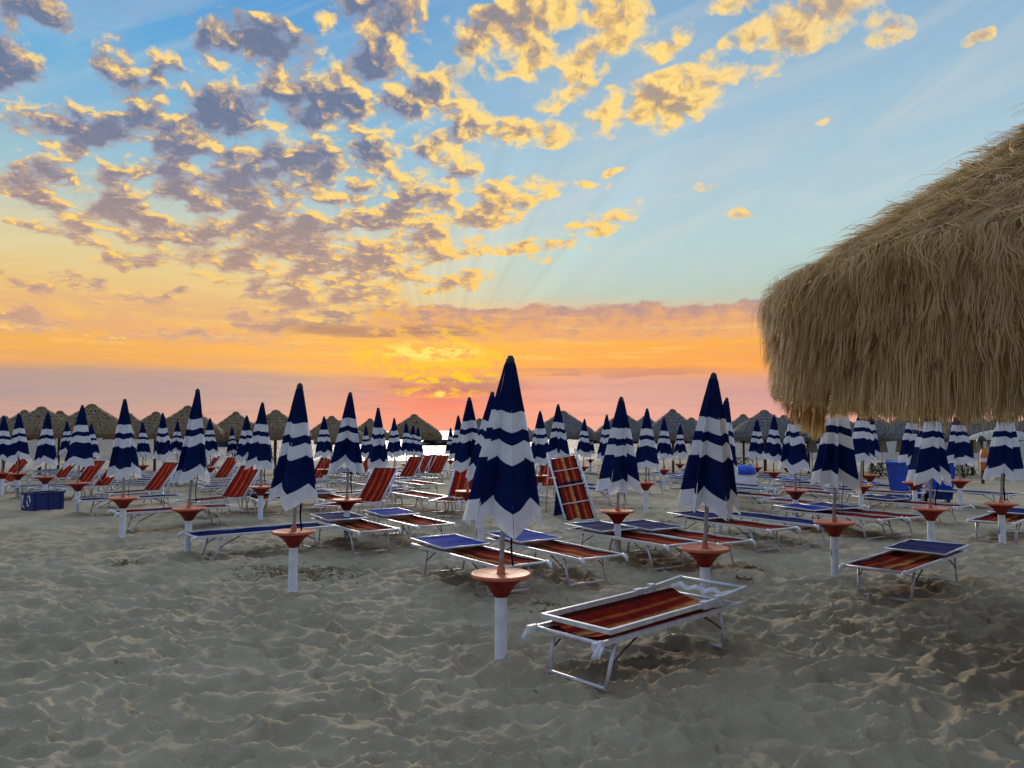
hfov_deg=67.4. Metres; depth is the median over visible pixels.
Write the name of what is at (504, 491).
closed parasol
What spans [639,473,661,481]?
sun lounger
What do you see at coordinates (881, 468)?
leafy shrub
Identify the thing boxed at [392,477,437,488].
sun lounger
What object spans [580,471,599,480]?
sun lounger
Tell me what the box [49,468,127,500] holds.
sun lounger
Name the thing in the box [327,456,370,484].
sun lounger
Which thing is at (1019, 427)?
thatched parasol
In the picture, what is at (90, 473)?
sun lounger
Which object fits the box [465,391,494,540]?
closed parasol
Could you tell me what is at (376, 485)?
sun lounger
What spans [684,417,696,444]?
thatched parasol
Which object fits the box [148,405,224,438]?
thatched parasol
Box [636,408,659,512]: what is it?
closed parasol
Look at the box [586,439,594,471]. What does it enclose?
closed parasol
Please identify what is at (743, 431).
thatched parasol
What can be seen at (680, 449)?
closed parasol
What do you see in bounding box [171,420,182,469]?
closed parasol
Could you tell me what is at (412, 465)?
sun lounger
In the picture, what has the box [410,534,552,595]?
sun lounger
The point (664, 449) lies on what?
closed parasol
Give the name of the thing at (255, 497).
sun lounger
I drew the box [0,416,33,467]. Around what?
thatched parasol
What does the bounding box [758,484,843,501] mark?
sun lounger
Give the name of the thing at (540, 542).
sun lounger
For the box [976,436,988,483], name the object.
rescue post
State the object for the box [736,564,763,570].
dry weed
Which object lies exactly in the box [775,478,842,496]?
sun lounger
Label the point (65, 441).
closed parasol
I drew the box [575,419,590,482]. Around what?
closed parasol
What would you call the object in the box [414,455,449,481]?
sun lounger
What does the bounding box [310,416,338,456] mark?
thatched parasol
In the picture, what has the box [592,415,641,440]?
thatched parasol
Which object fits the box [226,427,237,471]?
closed parasol
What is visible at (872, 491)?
sun lounger
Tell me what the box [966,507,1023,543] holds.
sun lounger
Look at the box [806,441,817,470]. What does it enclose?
white parasol
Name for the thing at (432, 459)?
sun lounger
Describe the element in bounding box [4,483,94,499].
sun lounger
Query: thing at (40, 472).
sun lounger
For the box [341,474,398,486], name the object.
sun lounger
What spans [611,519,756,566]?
sun lounger
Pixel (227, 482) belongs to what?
sun lounger
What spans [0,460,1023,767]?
sand beach
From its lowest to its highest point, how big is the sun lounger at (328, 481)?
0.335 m
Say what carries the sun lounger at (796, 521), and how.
on the sand beach
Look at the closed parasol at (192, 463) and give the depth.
9.96 m
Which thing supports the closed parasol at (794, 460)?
on the sand beach
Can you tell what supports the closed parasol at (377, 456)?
on the sand beach
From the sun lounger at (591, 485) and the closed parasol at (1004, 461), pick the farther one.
the sun lounger at (591, 485)
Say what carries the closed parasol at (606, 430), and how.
on the sand beach
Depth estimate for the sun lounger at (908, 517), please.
12.48 m
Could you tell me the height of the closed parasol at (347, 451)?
2.601 m
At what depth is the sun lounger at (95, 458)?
27.46 m
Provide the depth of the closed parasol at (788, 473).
23.85 m
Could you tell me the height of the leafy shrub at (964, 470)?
0.805 m
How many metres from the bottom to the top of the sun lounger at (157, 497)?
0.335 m
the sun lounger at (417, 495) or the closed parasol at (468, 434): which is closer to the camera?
the closed parasol at (468, 434)
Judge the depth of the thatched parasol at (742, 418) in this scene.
35.74 m
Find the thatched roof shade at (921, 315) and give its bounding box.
[750,102,1023,440]
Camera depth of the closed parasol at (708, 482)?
6.59 m
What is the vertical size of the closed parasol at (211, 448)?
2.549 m
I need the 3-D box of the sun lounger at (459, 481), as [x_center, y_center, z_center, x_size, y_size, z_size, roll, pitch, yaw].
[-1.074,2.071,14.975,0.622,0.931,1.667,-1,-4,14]
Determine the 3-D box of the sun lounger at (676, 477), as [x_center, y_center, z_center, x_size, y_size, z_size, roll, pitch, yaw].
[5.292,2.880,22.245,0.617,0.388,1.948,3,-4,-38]
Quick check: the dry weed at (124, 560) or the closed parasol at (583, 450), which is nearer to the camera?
the dry weed at (124, 560)
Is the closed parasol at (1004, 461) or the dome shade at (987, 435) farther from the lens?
the dome shade at (987, 435)
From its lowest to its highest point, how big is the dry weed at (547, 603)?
0.134 m
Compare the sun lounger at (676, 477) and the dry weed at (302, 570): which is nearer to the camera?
the dry weed at (302, 570)
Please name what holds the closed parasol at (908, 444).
on the sand beach
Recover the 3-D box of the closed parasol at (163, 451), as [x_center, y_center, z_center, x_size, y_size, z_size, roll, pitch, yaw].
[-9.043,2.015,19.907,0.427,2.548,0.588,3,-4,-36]
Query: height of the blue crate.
0.364 m
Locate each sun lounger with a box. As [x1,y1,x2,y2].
[3,458,31,492]
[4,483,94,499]
[6,468,59,472]
[21,464,76,489]
[27,460,107,497]
[29,470,77,474]
[31,473,80,477]
[43,457,97,482]
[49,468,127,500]
[71,494,184,515]
[93,461,178,507]
[94,476,172,491]
[106,504,236,531]
[110,480,172,492]
[131,474,185,484]
[171,456,221,484]
[174,464,259,516]
[177,521,335,559]
[192,457,237,489]
[193,478,267,491]
[196,483,271,496]
[197,479,271,494]
[241,489,282,515]
[251,488,335,508]
[301,489,344,512]
[310,512,401,553]
[313,466,398,513]
[315,457,335,487]
[316,480,349,491]
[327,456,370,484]
[331,486,414,508]
[334,469,357,480]
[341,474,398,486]
[349,481,396,497]
[363,508,456,547]
[388,490,455,513]
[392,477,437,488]
[393,480,444,493]
[394,456,423,485]
[396,455,432,482]
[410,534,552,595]
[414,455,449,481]
[422,454,441,476]
[427,469,471,516]
[484,529,628,586]
[521,575,747,690]
[537,463,555,497]
[538,495,551,501]
[545,448,597,520]
[553,483,603,497]
[564,520,701,569]
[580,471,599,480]
[584,486,637,505]
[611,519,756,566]
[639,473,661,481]
[643,472,683,483]
[649,482,672,494]
[665,475,682,488]
[667,510,801,551]
[726,489,790,512]
[726,511,825,545]
[736,483,783,499]
[736,486,778,503]
[755,474,810,486]
[757,497,868,519]
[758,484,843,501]
[765,488,853,503]
[766,474,799,485]
[774,503,906,538]
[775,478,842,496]
[778,474,811,483]
[800,502,923,536]
[822,485,923,508]
[838,539,968,601]
[852,494,974,523]
[857,481,924,499]
[920,488,1023,502]
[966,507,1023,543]
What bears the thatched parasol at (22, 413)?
on the sand beach
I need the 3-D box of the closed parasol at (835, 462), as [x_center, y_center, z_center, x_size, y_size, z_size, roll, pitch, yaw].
[3.611,1.244,8.548,0.537,2.600,0.528,0,-3,0]
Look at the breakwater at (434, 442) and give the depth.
127.89 m
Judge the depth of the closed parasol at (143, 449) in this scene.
25.83 m
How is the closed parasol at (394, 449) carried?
on the sand beach
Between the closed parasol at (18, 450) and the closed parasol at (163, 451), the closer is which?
the closed parasol at (18, 450)
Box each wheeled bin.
[884,460,922,499]
[922,462,955,501]
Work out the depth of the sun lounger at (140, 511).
12.89 m
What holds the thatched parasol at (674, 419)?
on the sand beach
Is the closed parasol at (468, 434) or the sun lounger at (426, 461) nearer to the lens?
the closed parasol at (468, 434)
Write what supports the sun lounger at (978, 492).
on the sand beach
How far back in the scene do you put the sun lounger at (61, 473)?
23.45 m
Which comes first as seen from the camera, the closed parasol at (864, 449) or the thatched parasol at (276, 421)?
the closed parasol at (864, 449)
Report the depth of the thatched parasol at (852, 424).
32.49 m
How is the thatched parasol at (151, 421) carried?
on the sand beach
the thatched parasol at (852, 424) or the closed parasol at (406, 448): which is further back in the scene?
the thatched parasol at (852, 424)
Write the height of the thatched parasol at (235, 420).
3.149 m
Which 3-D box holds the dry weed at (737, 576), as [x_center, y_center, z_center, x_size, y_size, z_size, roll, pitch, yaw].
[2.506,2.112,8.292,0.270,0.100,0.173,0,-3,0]
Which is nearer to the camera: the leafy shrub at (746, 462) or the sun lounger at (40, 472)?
the sun lounger at (40, 472)
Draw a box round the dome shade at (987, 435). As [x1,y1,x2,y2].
[969,430,1023,439]
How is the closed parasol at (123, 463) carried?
on the sand beach
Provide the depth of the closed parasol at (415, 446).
29.84 m
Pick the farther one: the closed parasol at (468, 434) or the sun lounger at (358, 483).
the sun lounger at (358, 483)
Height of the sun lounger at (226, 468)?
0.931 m
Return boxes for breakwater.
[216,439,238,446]
[422,439,446,445]
[632,440,690,443]
[734,441,819,443]
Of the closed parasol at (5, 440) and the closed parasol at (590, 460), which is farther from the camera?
the closed parasol at (590, 460)
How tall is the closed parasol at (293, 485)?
2.508 m
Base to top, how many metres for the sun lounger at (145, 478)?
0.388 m
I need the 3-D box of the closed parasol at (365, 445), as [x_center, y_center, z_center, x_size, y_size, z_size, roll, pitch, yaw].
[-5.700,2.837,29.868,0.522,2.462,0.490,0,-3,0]
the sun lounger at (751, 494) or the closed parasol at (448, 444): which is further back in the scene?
the closed parasol at (448, 444)
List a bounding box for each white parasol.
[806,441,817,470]
[878,441,887,472]
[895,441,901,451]
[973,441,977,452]
[975,441,983,471]
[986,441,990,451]
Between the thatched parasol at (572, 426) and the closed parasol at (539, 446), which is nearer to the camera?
the closed parasol at (539, 446)
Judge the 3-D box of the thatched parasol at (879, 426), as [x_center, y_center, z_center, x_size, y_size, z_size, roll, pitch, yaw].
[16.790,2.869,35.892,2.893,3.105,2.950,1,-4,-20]
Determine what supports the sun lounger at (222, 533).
on the sand beach
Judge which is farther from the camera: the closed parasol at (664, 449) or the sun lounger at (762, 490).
the closed parasol at (664, 449)
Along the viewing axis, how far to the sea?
94.38 m
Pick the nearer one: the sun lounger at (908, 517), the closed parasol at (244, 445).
the sun lounger at (908, 517)
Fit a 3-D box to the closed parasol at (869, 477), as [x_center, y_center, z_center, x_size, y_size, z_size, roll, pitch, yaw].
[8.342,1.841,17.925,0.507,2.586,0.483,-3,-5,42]
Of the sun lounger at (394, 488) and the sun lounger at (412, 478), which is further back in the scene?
the sun lounger at (412, 478)
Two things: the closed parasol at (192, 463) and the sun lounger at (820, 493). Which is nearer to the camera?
the closed parasol at (192, 463)
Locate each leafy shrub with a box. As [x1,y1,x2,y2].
[736,457,754,466]
[868,462,887,477]
[955,464,976,476]
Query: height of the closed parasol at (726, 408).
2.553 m
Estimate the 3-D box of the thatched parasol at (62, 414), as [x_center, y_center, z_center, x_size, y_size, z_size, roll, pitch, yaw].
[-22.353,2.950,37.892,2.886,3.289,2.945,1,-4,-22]
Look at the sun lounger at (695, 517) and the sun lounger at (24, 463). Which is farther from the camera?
the sun lounger at (24, 463)
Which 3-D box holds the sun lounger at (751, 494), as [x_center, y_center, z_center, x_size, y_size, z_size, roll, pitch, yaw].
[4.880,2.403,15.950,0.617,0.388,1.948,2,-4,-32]
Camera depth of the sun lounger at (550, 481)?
19.07 m
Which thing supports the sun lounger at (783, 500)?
on the sand beach
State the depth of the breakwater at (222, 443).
117.24 m
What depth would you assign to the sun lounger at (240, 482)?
15.43 m
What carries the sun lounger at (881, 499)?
on the sand beach
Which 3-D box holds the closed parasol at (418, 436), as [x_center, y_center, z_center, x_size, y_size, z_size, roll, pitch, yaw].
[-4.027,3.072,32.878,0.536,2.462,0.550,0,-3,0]
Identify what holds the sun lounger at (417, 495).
on the sand beach
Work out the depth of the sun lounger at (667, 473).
26.79 m
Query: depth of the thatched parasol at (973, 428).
32.15 m
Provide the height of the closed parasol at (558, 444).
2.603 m
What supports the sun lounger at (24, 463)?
on the sand beach
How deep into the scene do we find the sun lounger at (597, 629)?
5.41 m
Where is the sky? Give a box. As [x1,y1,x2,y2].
[0,0,1023,430]
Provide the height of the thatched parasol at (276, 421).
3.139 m
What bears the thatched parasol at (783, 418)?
on the sand beach
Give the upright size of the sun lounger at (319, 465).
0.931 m
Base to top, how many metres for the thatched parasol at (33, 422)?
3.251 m
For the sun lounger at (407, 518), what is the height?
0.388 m
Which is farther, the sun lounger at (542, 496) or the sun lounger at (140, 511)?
the sun lounger at (542, 496)
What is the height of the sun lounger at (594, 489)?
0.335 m
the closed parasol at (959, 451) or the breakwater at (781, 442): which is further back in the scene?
the breakwater at (781, 442)
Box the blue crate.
[20,490,65,510]
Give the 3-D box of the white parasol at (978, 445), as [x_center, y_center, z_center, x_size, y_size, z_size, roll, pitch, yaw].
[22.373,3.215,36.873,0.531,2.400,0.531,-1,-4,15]
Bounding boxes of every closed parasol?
[0,415,15,494]
[5,413,30,496]
[32,411,57,490]
[59,421,71,479]
[63,405,94,511]
[89,423,100,457]
[106,399,141,537]
[136,421,151,474]
[153,413,172,493]
[171,389,210,551]
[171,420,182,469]
[204,418,218,476]
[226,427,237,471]
[235,415,252,463]
[244,402,274,519]
[268,383,317,592]
[314,416,332,487]
[328,392,364,537]
[361,425,369,458]
[368,407,388,508]
[387,418,402,484]
[400,422,413,465]
[407,425,419,455]
[414,427,423,454]
[444,427,453,473]
[448,415,460,471]
[452,397,477,525]
[462,355,543,659]
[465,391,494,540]
[531,411,550,500]
[546,404,569,483]
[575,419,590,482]
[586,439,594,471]
[595,396,641,552]
[596,414,610,492]
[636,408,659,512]
[657,417,673,489]
[673,424,687,472]
[676,372,740,617]
[716,397,737,531]
[747,419,764,484]
[763,414,781,493]
[778,408,809,516]
[782,419,789,484]
[810,407,861,577]
[852,412,876,508]
[862,412,881,493]
[898,414,926,511]
[906,416,951,540]
[946,417,975,508]
[982,418,1023,543]
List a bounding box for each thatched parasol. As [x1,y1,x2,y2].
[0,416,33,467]
[6,410,55,472]
[7,406,63,474]
[52,404,133,437]
[56,411,69,467]
[102,413,148,439]
[132,411,165,470]
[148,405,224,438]
[216,411,251,472]
[238,410,311,473]
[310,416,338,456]
[313,420,369,467]
[358,418,388,440]
[385,414,442,455]
[476,418,481,431]
[529,411,594,439]
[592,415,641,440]
[636,416,656,423]
[652,409,695,472]
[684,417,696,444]
[732,414,766,464]
[733,410,786,473]
[779,415,788,422]
[781,417,819,473]
[807,419,854,441]
[853,418,888,472]
[880,415,905,441]
[942,419,994,474]
[1015,420,1023,440]
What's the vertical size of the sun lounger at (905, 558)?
0.388 m
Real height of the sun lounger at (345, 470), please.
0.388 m
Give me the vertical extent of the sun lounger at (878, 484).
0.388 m
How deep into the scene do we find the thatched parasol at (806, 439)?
34.24 m
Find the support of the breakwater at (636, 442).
in the sea
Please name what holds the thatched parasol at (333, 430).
on the sand beach
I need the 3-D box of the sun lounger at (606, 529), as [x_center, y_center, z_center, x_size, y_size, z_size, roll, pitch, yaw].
[1.486,2.016,9.610,0.617,0.388,1.948,2,-4,-33]
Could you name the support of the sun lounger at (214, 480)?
on the sand beach
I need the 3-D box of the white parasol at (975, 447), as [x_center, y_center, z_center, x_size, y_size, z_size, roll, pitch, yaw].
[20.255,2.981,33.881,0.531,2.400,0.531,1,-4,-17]
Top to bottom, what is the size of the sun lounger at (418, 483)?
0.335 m
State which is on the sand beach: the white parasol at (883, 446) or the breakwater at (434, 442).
the white parasol at (883, 446)
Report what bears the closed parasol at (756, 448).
on the sand beach
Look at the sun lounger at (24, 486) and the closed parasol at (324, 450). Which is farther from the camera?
the closed parasol at (324, 450)
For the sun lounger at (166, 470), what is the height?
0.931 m
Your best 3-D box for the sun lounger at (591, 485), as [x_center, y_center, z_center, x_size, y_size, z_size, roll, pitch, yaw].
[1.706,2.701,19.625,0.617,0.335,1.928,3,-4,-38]
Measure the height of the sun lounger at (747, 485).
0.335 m
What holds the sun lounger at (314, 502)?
on the sand beach
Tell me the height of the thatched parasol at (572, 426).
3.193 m
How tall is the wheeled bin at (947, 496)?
0.973 m
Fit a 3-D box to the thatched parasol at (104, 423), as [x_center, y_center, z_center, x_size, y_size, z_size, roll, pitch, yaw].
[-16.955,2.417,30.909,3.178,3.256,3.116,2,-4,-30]
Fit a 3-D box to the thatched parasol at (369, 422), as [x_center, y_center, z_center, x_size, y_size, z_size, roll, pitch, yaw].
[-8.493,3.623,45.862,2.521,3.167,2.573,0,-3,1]
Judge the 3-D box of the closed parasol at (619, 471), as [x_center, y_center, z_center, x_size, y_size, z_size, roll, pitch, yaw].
[1.332,1.387,9.745,0.510,2.461,0.518,2,-4,-29]
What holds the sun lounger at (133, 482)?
on the sand beach
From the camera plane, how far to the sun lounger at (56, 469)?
29.29 m
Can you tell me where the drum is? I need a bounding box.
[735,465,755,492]
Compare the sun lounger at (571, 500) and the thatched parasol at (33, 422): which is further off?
the thatched parasol at (33, 422)
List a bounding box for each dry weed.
[111,559,144,565]
[201,562,387,584]
[510,598,576,613]
[603,506,679,509]
[732,575,753,582]
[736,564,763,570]
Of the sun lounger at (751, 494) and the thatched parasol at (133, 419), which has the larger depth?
the thatched parasol at (133, 419)
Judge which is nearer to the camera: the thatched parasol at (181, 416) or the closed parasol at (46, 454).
the closed parasol at (46, 454)
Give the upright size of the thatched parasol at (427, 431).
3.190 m
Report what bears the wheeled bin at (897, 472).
on the sand beach
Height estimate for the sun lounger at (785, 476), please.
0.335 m
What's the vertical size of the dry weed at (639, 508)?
0.104 m
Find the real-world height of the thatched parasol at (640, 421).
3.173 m
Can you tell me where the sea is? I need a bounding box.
[27,431,1023,460]
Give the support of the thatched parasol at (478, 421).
on the sand beach
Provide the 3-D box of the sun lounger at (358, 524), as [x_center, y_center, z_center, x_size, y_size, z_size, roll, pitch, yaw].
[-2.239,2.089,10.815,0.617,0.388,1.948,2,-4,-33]
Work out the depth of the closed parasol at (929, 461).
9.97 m
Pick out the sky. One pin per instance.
(241, 203)
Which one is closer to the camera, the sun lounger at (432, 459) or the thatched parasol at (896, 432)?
the sun lounger at (432, 459)
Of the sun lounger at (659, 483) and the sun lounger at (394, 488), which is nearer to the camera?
the sun lounger at (394, 488)
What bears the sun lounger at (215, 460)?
on the sand beach
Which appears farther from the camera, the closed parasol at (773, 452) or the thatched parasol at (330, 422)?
the thatched parasol at (330, 422)
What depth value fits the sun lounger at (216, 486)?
18.76 m
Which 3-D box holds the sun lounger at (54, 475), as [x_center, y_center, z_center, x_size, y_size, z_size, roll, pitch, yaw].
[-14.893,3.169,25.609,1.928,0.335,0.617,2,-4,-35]
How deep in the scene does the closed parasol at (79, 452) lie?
14.85 m
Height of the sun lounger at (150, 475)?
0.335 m
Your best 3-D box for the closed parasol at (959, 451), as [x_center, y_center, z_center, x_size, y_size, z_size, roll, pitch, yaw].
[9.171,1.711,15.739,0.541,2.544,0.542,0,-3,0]
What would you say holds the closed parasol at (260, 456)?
on the sand beach
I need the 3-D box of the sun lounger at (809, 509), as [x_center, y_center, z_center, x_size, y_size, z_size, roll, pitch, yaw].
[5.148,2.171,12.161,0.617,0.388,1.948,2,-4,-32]
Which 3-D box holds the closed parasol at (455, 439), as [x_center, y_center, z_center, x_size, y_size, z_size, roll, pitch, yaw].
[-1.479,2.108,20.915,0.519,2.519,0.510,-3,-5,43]
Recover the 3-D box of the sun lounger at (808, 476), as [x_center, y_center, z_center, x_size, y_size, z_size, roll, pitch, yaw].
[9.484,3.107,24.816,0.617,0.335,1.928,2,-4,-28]

